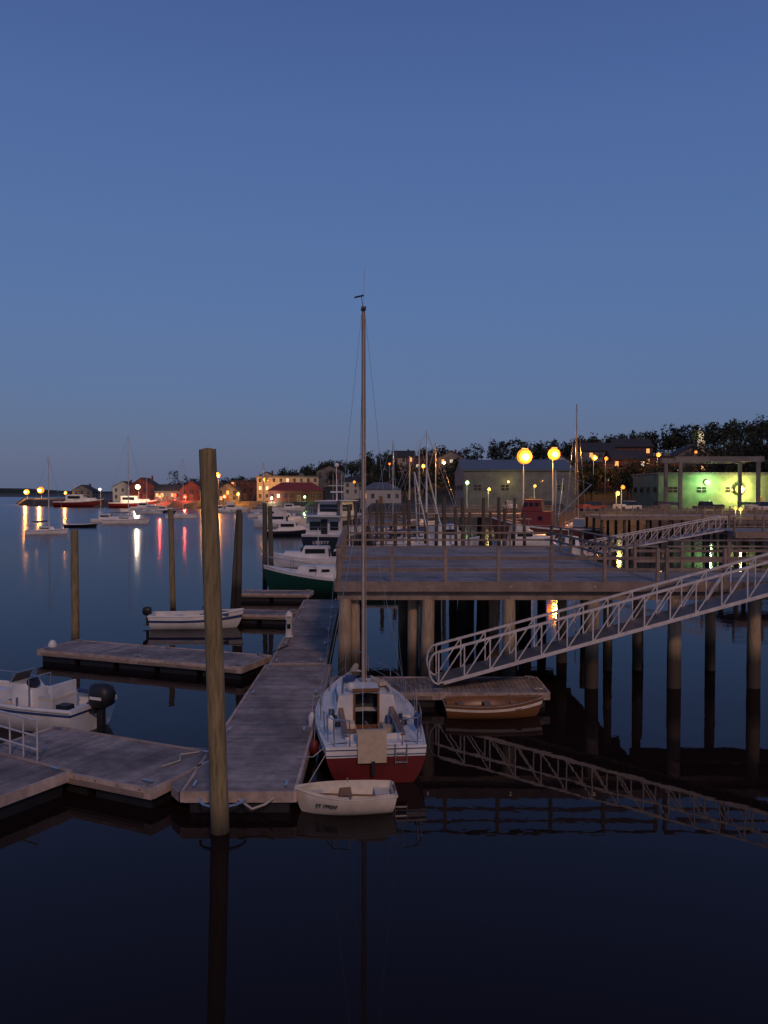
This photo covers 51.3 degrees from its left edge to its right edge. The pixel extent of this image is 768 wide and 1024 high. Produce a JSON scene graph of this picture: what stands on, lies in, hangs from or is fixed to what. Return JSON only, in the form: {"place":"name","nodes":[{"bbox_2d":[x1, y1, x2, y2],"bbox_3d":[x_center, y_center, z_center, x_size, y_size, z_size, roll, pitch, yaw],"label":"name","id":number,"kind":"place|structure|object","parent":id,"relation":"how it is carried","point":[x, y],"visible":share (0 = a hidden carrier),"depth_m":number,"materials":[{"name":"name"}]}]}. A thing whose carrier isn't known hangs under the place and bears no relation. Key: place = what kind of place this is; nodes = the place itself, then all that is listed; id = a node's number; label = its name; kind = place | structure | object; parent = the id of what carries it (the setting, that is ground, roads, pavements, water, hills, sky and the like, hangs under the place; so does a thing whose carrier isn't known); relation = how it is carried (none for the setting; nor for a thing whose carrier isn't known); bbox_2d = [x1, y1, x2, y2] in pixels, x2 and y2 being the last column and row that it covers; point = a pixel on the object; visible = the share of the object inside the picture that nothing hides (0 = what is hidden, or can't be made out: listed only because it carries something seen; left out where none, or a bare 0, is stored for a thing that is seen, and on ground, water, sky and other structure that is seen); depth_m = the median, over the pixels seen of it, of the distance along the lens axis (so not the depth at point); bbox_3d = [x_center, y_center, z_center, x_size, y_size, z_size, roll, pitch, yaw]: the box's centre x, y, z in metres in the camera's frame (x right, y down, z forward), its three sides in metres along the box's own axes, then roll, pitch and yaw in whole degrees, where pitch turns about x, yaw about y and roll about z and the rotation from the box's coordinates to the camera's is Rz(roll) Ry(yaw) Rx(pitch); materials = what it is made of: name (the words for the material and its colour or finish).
{"place":"outdoors","nodes":[
{"label":"outdoors","id":0,"kind":"place"},
{"bbox_2d":[0,488,112,493],"bbox_3d":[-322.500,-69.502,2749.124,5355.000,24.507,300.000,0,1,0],"label":"distant hills","id":1,"kind":"structure","parent":0,"point":[14,491],"depth_m":2636.62,"materials":[{"name":"black plant"}]},
{"bbox_2d":[0,497,767,1023],"bbox_3d":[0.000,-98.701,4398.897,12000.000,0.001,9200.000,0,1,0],"label":"water","id":2,"kind":"structure","parent":0,"point":[574,851],"depth_m":14.46,"materials":[{"name":"liquid"}]},
{"bbox_2d":[0,752,72,819],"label":"floating dock","id":3,"kind":"object","parent":2,"relation":"on","point":[25,783],"visible":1,"depth_m":16.81,"materials":[{"name":"grey wood"}]},
{"bbox_2d":[24,456,68,534],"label":"moored sailboat","id":4,"kind":"object","parent":2,"relation":"on","point":[47,529],"visible":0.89,"depth_m":125.76,"materials":[{"name":"white paint"}]},
{"bbox_2d":[0,668,116,731],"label":"motorboat","id":5,"kind":"object","parent":2,"relation":"on","point":[67,704],"visible":0.85,"depth_m":21.81,"materials":[{"name":"white paint"}]},
{"bbox_2d":[71,529,79,640],"bbox_3d":[-13.398,3.958,34.704,0.351,6.427,0.345,1,2,43],"label":"wooden pile","id":6,"kind":"object","parent":2,"relation":"in","point":[75,629],"visible":0.75,"depth_m":34.56,"materials":[{"name":"brown wood"}]},
{"bbox_2d":[53,494,103,506],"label":"tugboat","id":7,"kind":"object","parent":2,"relation":"on","point":[77,500],"visible":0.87,"depth_m":362.89,"materials":[{"name":"red paint"}]},
{"bbox_2d":[63,523,96,527],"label":"tender","id":8,"kind":"object","parent":2,"relation":"on","point":[79,525],"visible":0.93,"depth_m":149.80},
{"bbox_2d":[0,726,208,808],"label":"floating dock","id":9,"kind":"object","parent":2,"relation":"on","point":[127,770],"visible":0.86,"depth_m":18.03,"materials":[{"name":"grey wood"}]},
{"bbox_2d":[0,710,37,760],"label":"dock handrail","id":10,"kind":"object","parent":9,"relation":"on","point":[19,731],"visible":0.93,"depth_m":18.16,"materials":[{"name":"metal"}]},
{"bbox_2d":[171,747,207,801],"bbox_3d":[-4.580,5.738,17.667,0.840,0.182,2.950,0,1,0],"label":"dock corner plate","id":11,"kind":"object","parent":9,"relation":"on","point":[177,785],"visible":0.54,"depth_m":16.67,"materials":[{"name":"grey metal"}]},
{"bbox_2d":[102,436,149,523],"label":"moored sailboat","id":12,"kind":"object","parent":2,"relation":"on","point":[128,519],"visible":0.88,"depth_m":166.74,"materials":[{"name":"white paint"}]},
{"bbox_2d":[108,496,156,507],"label":"tugboat","id":13,"kind":"object","parent":2,"relation":"on","point":[133,501],"visible":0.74,"depth_m":342.93,"materials":[{"name":"red paint"}]},
{"bbox_2d":[130,502,160,509],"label":"moored motorboat","id":14,"kind":"object","parent":2,"relation":"on","point":[141,505],"visible":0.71,"depth_m":299.20,"materials":[{"name":"white plastic"}]},
{"bbox_2d":[135,470,162,513],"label":"moored sailboat","id":15,"kind":"object","parent":2,"relation":"on","point":[150,511],"visible":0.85,"depth_m":245.23,"materials":[{"name":"blue paint"}]},
{"bbox_2d":[37,639,271,679],"bbox_3d":[-8.750,5.609,30.243,9.030,0.760,2.290,1,1,20],"label":"floating dock","id":16,"kind":"object","parent":2,"relation":"on","point":[188,661],"visible":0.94,"depth_m":29.75,"materials":[{"name":"grey wood"}]},
{"bbox_2d":[168,509,175,607],"bbox_3d":[-11.932,3.359,45.096,0.441,7.128,0.339,0,1,0],"label":"wooden pile","id":17,"kind":"object","parent":2,"relation":"in","point":[171,558],"visible":0.77,"depth_m":44.96,"materials":[{"name":"brown wood"}]},
{"bbox_2d":[165,460,196,517],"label":"moored sailboat","id":18,"kind":"object","parent":2,"relation":"on","point":[180,515],"visible":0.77,"depth_m":205.34,"materials":[{"name":"blue paint"}]},
{"bbox_2d":[142,606,243,628],"bbox_3d":[-9.211,5.128,38.638,4.860,1.200,1.735,0,1,-3],"label":"skiff","id":19,"kind":"object","parent":2,"relation":"on","point":[231,618],"visible":0.77,"depth_m":38.08,"materials":[{"name":"white paint"}]},
{"bbox_2d":[199,448,229,835],"bbox_3d":[-3.211,3.213,15.282,0.598,8.845,0.371,0,1,0],"label":"wooden pile","id":20,"kind":"object","parent":2,"relation":"in","point":[217,742],"visible":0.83,"depth_m":15.13,"materials":[{"name":"brown wood"}]},
{"bbox_2d":[230,509,241,608],"bbox_3d":[-8.031,3.408,43.093,0.774,7.125,0.343,0,1,0],"label":"wooden pile","id":21,"kind":"object","parent":2,"relation":"in","point":[233,592],"visible":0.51,"depth_m":42.95,"materials":[{"name":"wood"}]},
{"bbox_2d":[236,513,242,608],"bbox_3d":[-7.719,3.518,42.597,0.420,6.930,0.319,0,1,0],"label":"wooden pile","id":22,"kind":"object","parent":2,"relation":"in","point":[239,561],"visible":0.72,"depth_m":42.46,"materials":[{"name":"wood"}]},
{"bbox_2d":[180,663,332,812],"bbox_3d":[-2.970,5.802,22.145,2.410,0.760,12.030,0,1,0],"label":"floating dock","id":23,"kind":"object","parent":2,"relation":"on","point":[269,734],"visible":0.84,"depth_m":19.40,"materials":[{"name":"grey wood"}]},
{"bbox_2d":[199,797,273,809],"bbox_3d":[-2.914,5.774,15.714,1.495,0.187,0.491,0,1,-5],"label":"rope","id":24,"kind":"object","parent":23,"relation":"attached to","point":[240,802],"visible":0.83,"depth_m":15.75,"materials":[{"name":"fabric"}]},
{"bbox_2d":[245,464,272,517],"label":"moored sailboat","id":25,"kind":"object","parent":2,"relation":"on","point":[257,514],"visible":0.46,"depth_m":211.24,"materials":[{"name":"blue paint"}]},
{"bbox_2d":[262,503,266,586],"bbox_3d":[-8.201,3.020,55.087,0.352,7.327,0.359,0,1,0],"label":"wooden pile","id":26,"kind":"object","parent":2,"relation":"in","point":[264,537],"visible":0.79,"depth_m":54.93,"materials":[{"name":"wood"}]},
{"bbox_2d":[240,609,298,623],"bbox_3d":[-6.900,5.362,40.540,4.930,0.760,1.790,0,1,8],"label":"floating dock","id":27,"kind":"object","parent":2,"relation":"on","point":[252,616],"visible":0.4,"depth_m":39.78,"materials":[{"name":"grey wood"}]},
{"bbox_2d":[268,506,273,565],"bbox_3d":[-7.631,3.145,54.093,0.446,7.125,0.338,0,1,0],"label":"wooden pile","id":28,"kind":"object","parent":2,"relation":"in","point":[270,535],"visible":0.54,"depth_m":53.93,"materials":[{"name":"wood"}]},
{"bbox_2d":[253,507,299,527],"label":"moored motorboat","id":29,"kind":"object","parent":2,"relation":"on","point":[278,516],"visible":0.57,"depth_m":149.92,"materials":[{"name":"plastic"}]},
{"bbox_2d":[242,589,313,601],"bbox_3d":[-6.700,5.166,48.737,4.630,0.760,1.890,0,1,4],"label":"floating dock","id":30,"kind":"object","parent":2,"relation":"on","point":[277,595],"visible":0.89,"depth_m":48.01,"materials":[{"name":"grey wood"}]},
{"bbox_2d":[267,510,305,535],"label":"moored motorboat","id":31,"kind":"object","parent":2,"relation":"on","point":[285,528],"visible":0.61,"depth_m":120.14,"materials":[{"name":"white plastic"}]},
{"bbox_2d":[277,497,304,510],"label":"moored motorboat","id":32,"kind":"object","parent":2,"relation":"on","point":[290,507],"visible":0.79,"depth_m":283.94,"materials":[{"name":"white plastic"}]},
{"bbox_2d":[287,513,306,524],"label":"moored motorboat","id":33,"kind":"object","parent":2,"relation":"on","point":[291,518],"visible":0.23,"depth_m":161.64,"materials":[{"name":"white plastic"}]},
{"bbox_2d":[269,599,338,663],"bbox_3d":[-3.280,5.453,36.741,2.090,0.760,16.930,0,1,-2],"label":"floating dock","id":34,"kind":"object","parent":2,"relation":"on","point":[312,620],"visible":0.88,"depth_m":33.95,"materials":[{"name":"grey wood"}]},
{"bbox_2d":[284,611,293,638],"bbox_3d":[-3.950,4.685,33.322,0.360,1.120,0.360,0,1,0],"label":"dock power pedestal","id":35,"kind":"object","parent":34,"relation":"on","point":[289,619],"visible":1,"depth_m":33.19,"materials":[{"name":"white plastic"}]},
{"bbox_2d":[273,545,335,566],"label":"moored motorboat","id":36,"kind":"object","parent":2,"relation":"on","point":[321,554],"visible":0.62,"depth_m":69.69,"materials":[{"name":"white paint"}]},
{"bbox_2d":[263,526,350,592],"bbox_3d":[-2.683,2.887,52.869,10.673,5.700,3.220,0,1,2],"label":"lobster boat","id":37,"kind":"object","parent":2,"relation":"on","point":[319,578],"visible":0.4,"depth_m":52.20,"materials":[{"name":"green paint"},{"name":"white paint"},{"name":"dark glass"}]},
{"bbox_2d":[301,463,360,554],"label":"passenger boat","id":38,"kind":"object","parent":2,"relation":"on","point":[323,525],"visible":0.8,"depth_m":85.05,"materials":[{"name":"white paint"}]},
{"bbox_2d":[294,755,397,814],"bbox_3d":[-0.697,5.743,16.512,2.092,0.888,1.360,0,1,17],"label":"dinghy","id":39,"kind":"object","parent":2,"relation":"on","point":[352,797],"visible":0.99,"depth_m":16.20,"materials":[{"name":"paint"}]},
{"bbox_2d":[297,267,426,782],"bbox_3d":[-0.744,-0.053,21.023,3.067,12.800,7.000,0,1,-6],"label":"sailboat","id":40,"kind":"object","parent":2,"relation":"on","point":[373,724],"visible":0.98,"depth_m":19.95,"materials":[{"name":"white paint"}]},
{"bbox_2d":[380,509,383,545],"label":"wooden pile","id":41,"kind":"object","parent":2,"relation":"in","point":[381,523],"visible":0.45,"depth_m":67.11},
{"bbox_2d":[357,512,415,545],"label":"wharf","id":42,"kind":"structure","parent":2,"relation":"in","point":[391,527],"depth_m":96.02,"materials":[{"name":"brown wood"}]},
{"bbox_2d":[367,442,413,536],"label":"moored sailboat","id":43,"kind":"object","parent":2,"relation":"on","point":[393,479],"visible":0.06,"depth_m":114.39,"materials":[{"name":"blue paint"}]},
{"bbox_2d":[407,500,410,545],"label":"wooden pile","id":44,"kind":"object","parent":2,"relation":"in","point":[408,519],"visible":0.51,"depth_m":69.49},
{"bbox_2d":[378,456,441,538],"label":"moored sailboat","id":45,"kind":"object","parent":2,"relation":"on","point":[401,536],"visible":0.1,"depth_m":97.70,"materials":[{"name":"white paint"}]},
{"bbox_2d":[397,439,438,527],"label":"moored sailboat","id":46,"kind":"object","parent":2,"relation":"on","point":[429,522],"visible":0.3,"depth_m":151.43,"materials":[{"name":"white paint"}]},
{"bbox_2d":[375,430,465,545],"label":"moored sailboat","id":47,"kind":"object","parent":2,"relation":"on","point":[389,543],"visible":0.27,"depth_m":88.18,"materials":[{"name":"blue paint"}]},
{"bbox_2d":[392,464,479,545],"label":"work boat","id":48,"kind":"object","parent":2,"relation":"on","point":[448,536],"visible":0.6,"depth_m":81.92,"materials":[{"name":"metal"}]},
{"bbox_2d":[330,676,549,706],"bbox_3d":[1.660,5.729,25.194,6.730,0.760,2.190,0,1,0],"label":"floating dock","id":49,"kind":"object","parent":2,"relation":"on","point":[427,691],"visible":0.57,"depth_m":24.81,"materials":[{"name":"grey wood"}]},
{"bbox_2d":[426,553,767,688],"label":"gangway","id":50,"kind":"object","parent":49,"relation":"on","point":[609,632],"visible":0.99,"depth_m":24.76,"materials":[{"name":"metal"}]},
{"bbox_2d":[421,442,465,536],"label":"moored sailboat","id":51,"kind":"object","parent":2,"relation":"on","point":[449,522],"visible":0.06,"depth_m":118.51,"materials":[{"name":"white paint"}]},
{"bbox_2d":[442,497,445,545],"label":"wooden pile","id":52,"kind":"object","parent":2,"relation":"in","point":[443,517],"visible":0.47,"depth_m":66.98,"materials":[{"name":"wood"}]},
{"bbox_2d":[461,498,464,545],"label":"wooden pile","id":53,"kind":"object","parent":2,"relation":"in","point":[462,521],"visible":0.5,"depth_m":69.70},
{"bbox_2d":[481,498,484,545],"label":"wooden pile","id":54,"kind":"object","parent":2,"relation":"in","point":[483,521],"visible":0.5,"depth_m":77.03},
{"bbox_2d":[422,505,560,535],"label":"wharf","id":55,"kind":"structure","parent":2,"relation":"in","point":[477,515],"depth_m":118.22,"materials":[{"name":"brown wood"}]},
{"bbox_2d":[442,695,543,718],"bbox_3d":[3.194,5.702,23.343,2.939,0.682,1.169,0,1,-2],"label":"rowboat","id":56,"kind":"object","parent":2,"relation":"on","point":[495,707],"visible":0.94,"depth_m":23.03,"materials":[{"name":"wood"}]},
{"bbox_2d":[497,497,500,545],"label":"wooden pile","id":57,"kind":"object","parent":2,"relation":"in","point":[498,520],"visible":0.57,"depth_m":77.73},
{"bbox_2d":[512,498,515,545],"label":"wooden pile","id":58,"kind":"object","parent":2,"relation":"in","point":[514,518],"visible":0.72,"depth_m":90.00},
{"bbox_2d":[492,518,555,545],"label":"moored motorboat","id":59,"kind":"object","parent":2,"relation":"on","point":[531,536],"visible":0.44,"depth_m":93.66,"materials":[{"name":"plastic"}]},
{"bbox_2d":[492,471,603,541],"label":"fishing boat","id":60,"kind":"object","parent":2,"relation":"on","point":[535,511],"visible":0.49,"depth_m":107.58,"materials":[{"name":"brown wood"}]},
{"bbox_2d":[334,525,767,688],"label":"pier","id":61,"kind":"structure","parent":2,"relation":"in","point":[516,579],"depth_m":26.89,"materials":[{"name":"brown wood"}]},
{"bbox_2d":[553,521,586,554],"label":"moored motorboat","id":62,"kind":"object","parent":2,"relation":"on","point":[575,551],"visible":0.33,"depth_m":85.83,"materials":[{"name":"white plastic"}]},
{"bbox_2d":[565,404,585,525],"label":"moored sailboat","id":63,"kind":"object","parent":2,"relation":"on","point":[576,456],"visible":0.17,"depth_m":125.26,"materials":[{"name":"white paint"}]},
{"bbox_2d":[583,506,767,544],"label":"wharf","id":64,"kind":"structure","parent":2,"relation":"in","point":[649,518],"depth_m":103.87,"materials":[{"name":"brown wood"}]},
{"bbox_2d":[660,456,764,509],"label":"boat travel lift","id":65,"kind":"object","parent":64,"relation":"on","point":[681,460],"visible":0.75,"depth_m":153.64,"materials":[{"name":"metal"}]},
{"bbox_2d":[701,514,767,571],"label":"wharf","id":66,"kind":"structure","parent":2,"relation":"in","point":[746,533],"depth_m":62.93,"materials":[{"name":"brown wood"}]},
{"bbox_2d":[579,516,727,556],"bbox_3d":[20.697,1.877,61.712,11.057,3.177,1.400,0,1,0],"label":"gangway","id":67,"kind":"object","parent":66,"relation":"attached to","point":[692,534],"visible":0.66,"depth_m":61.08,"materials":[{"name":"metal"}]},
{"bbox_2d":[0,448,767,534],"bbox_3d":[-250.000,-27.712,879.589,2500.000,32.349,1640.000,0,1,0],"label":"terrain","id":68,"kind":"structure","parent":0,"point":[608,498],"depth_m":220.12,"materials":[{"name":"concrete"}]},
{"bbox_2d":[72,485,97,498],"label":"walls","id":69,"kind":"structure","parent":68,"relation":"on","point":[79,489],"depth_m":370.89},
{"bbox_2d":[113,481,127,502],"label":"walls","id":70,"kind":"structure","parent":68,"relation":"on","point":[119,486],"depth_m":355.38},
{"bbox_2d":[127,476,157,500],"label":"red warehouse","id":71,"kind":"structure","parent":68,"relation":"on","point":[148,491],"depth_m":349.87,"materials":[{"name":"brick"}]},
{"bbox_2d":[154,483,183,500],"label":"waterfront shop","id":72,"kind":"structure","parent":68,"relation":"on","point":[166,491],"depth_m":346.96,"materials":[{"name":"wood"}]},
{"bbox_2d":[180,479,199,500],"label":"red warehouse","id":73,"kind":"structure","parent":68,"relation":"on","point":[186,490],"depth_m":344.88,"materials":[{"name":"wood"}]},
{"bbox_2d":[218,484,241,504],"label":"walls","id":74,"kind":"structure","parent":68,"relation":"on","point":[227,487],"depth_m":317.43,"materials":[{"name":"paint"}]},
{"bbox_2d":[230,482,256,499],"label":"walls","id":75,"kind":"structure","parent":68,"relation":"on","point":[247,487],"depth_m":344.87,"materials":[{"name":"brick"}]},
{"bbox_2d":[256,473,320,500],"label":"hotel","id":76,"kind":"structure","parent":68,"relation":"on","point":[272,481],"depth_m":323.79,"materials":[{"name":"metal"}]},
{"bbox_2d":[259,478,320,497],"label":"windows","id":77,"kind":"structure","parent":76,"relation":"in","point":[260,479],"depth_m":323.68,"materials":[{"name":"yellow glass"}]},
{"bbox_2d":[267,480,325,501],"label":"seafood restaurant","id":78,"kind":"structure","parent":68,"relation":"on","point":[295,491],"depth_m":307.46,"materials":[{"name":"brick"}]},
{"bbox_2d":[316,466,344,487],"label":"walls","id":79,"kind":"structure","parent":68,"relation":"on","point":[328,469],"depth_m":354.73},
{"bbox_2d":[344,482,372,499],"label":"walls","id":80,"kind":"structure","parent":68,"relation":"on","point":[350,496],"depth_m":306.90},
{"bbox_2d":[360,480,401,508],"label":"boathouse","id":81,"kind":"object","parent":68,"relation":"on","point":[371,492],"visible":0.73,"depth_m":257.46,"materials":[{"name":"wood"}]},
{"bbox_2d":[392,457,405,475],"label":"walls","id":82,"kind":"structure","parent":68,"relation":"on","point":[400,460],"depth_m":325.11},
{"bbox_2d":[391,449,415,457],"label":"roof","id":83,"kind":"structure","parent":82,"relation":"on","point":[403,453],"depth_m":327.18,"materials":[{"name":"brick"}]},
{"bbox_2d":[406,456,439,481],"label":"walls","id":84,"kind":"structure","parent":68,"relation":"on","point":[414,462],"depth_m":294.64,"materials":[{"name":"wood"}]},
{"bbox_2d":[437,451,463,478],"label":"walls","id":85,"kind":"structure","parent":68,"relation":"on","point":[448,456],"depth_m":285.13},
{"bbox_2d":[168,414,767,500],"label":"distant trees","id":86,"kind":"object","parent":68,"relation":"on","point":[754,435],"visible":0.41,"depth_m":273.84,"materials":[{"name":"green plant"}]},
{"bbox_2d":[454,460,575,506],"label":"boat shed","id":87,"kind":"object","parent":68,"relation":"on","point":[482,476],"visible":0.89,"depth_m":180.95,"materials":[{"name":"metal"}]},
{"bbox_2d":[517,448,531,502],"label":"street lamp","id":88,"kind":"object","parent":68,"relation":"on","point":[524,455],"visible":0.98,"depth_m":129.07,"materials":[{"name":"yellow"}]},
{"bbox_2d":[548,447,559,510],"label":"street lamp","id":89,"kind":"object","parent":68,"relation":"on","point":[553,453],"visible":0.98,"depth_m":129.33,"materials":[{"name":"yellow"}]},
{"bbox_2d":[570,446,605,461],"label":"walls","id":90,"kind":"structure","parent":68,"relation":"on","point":[585,454],"depth_m":249.16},
{"bbox_2d":[569,441,615,451],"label":"roof","id":91,"kind":"structure","parent":90,"relation":"on","point":[599,446],"depth_m":251.20,"materials":[{"name":"brick"}]},
{"bbox_2d":[569,462,614,490],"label":"walls","id":92,"kind":"structure","parent":68,"relation":"on","point":[602,485],"depth_m":227.28,"materials":[{"name":"wood"}]},
{"bbox_2d":[577,501,606,510],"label":"parked truck","id":93,"kind":"object","parent":68,"relation":"on","point":[593,504],"visible":0.83,"depth_m":145.37,"materials":[{"name":"red metal"}]},
{"bbox_2d":[604,452,646,483],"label":"walls","id":94,"kind":"structure","parent":68,"relation":"on","point":[609,459],"depth_m":231.25,"materials":[{"name":"wood"}]},
{"bbox_2d":[603,448,648,459],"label":"roof","id":95,"kind":"structure","parent":94,"relation":"on","point":[631,454],"depth_m":233.26,"materials":[{"name":"brick"}]},
{"bbox_2d":[613,501,641,510],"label":"parked truck","id":96,"kind":"object","parent":68,"relation":"on","point":[627,504],"visible":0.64,"depth_m":147.36,"materials":[{"name":"white metal"}]},
{"bbox_2d":[609,441,652,455],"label":"walls","id":97,"kind":"structure","parent":68,"relation":"on","point":[643,448],"depth_m":253.09,"materials":[{"name":"wood"}]},
{"bbox_2d":[608,437,653,445],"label":"roof","id":98,"kind":"structure","parent":97,"relation":"on","point":[636,441],"depth_m":255.17,"materials":[{"name":"brick"}]},
{"bbox_2d":[672,447,706,472],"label":"walls","id":99,"kind":"structure","parent":68,"relation":"on","point":[685,452],"depth_m":239.16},
{"bbox_2d":[633,474,767,507],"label":"walls","id":100,"kind":"structure","parent":68,"relation":"on","point":[715,493],"depth_m":174.96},
{"bbox_2d":[634,486,734,492],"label":"windows","id":101,"kind":"structure","parent":100,"relation":"attached to","point":[701,489],"depth_m":174.85,"materials":[{"name":"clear glass"}]},
{"bbox_2d":[632,473,767,474],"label":"roof","id":102,"kind":"structure","parent":100,"relation":"on","point":[704,474],"depth_m":174.65,"materials":[{"name":"metal"}]},
{"bbox_2d":[692,501,724,510],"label":"parked truck","id":103,"kind":"object","parent":68,"relation":"on","point":[706,504],"visible":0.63,"depth_m":142.18,"materials":[{"name":"black metal"}]},
{"bbox_2d":[744,501,767,510],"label":"parked truck","id":104,"kind":"object","parent":68,"relation":"on","point":[759,504],"visible":0.67,"depth_m":139.17,"materials":[{"name":"white metal"}]},
{"bbox_2d":[0,0,767,490],"label":"sky","id":105,"kind":"structure","parent":0,"point":[547,208],"materials":[{"name":"blue"}]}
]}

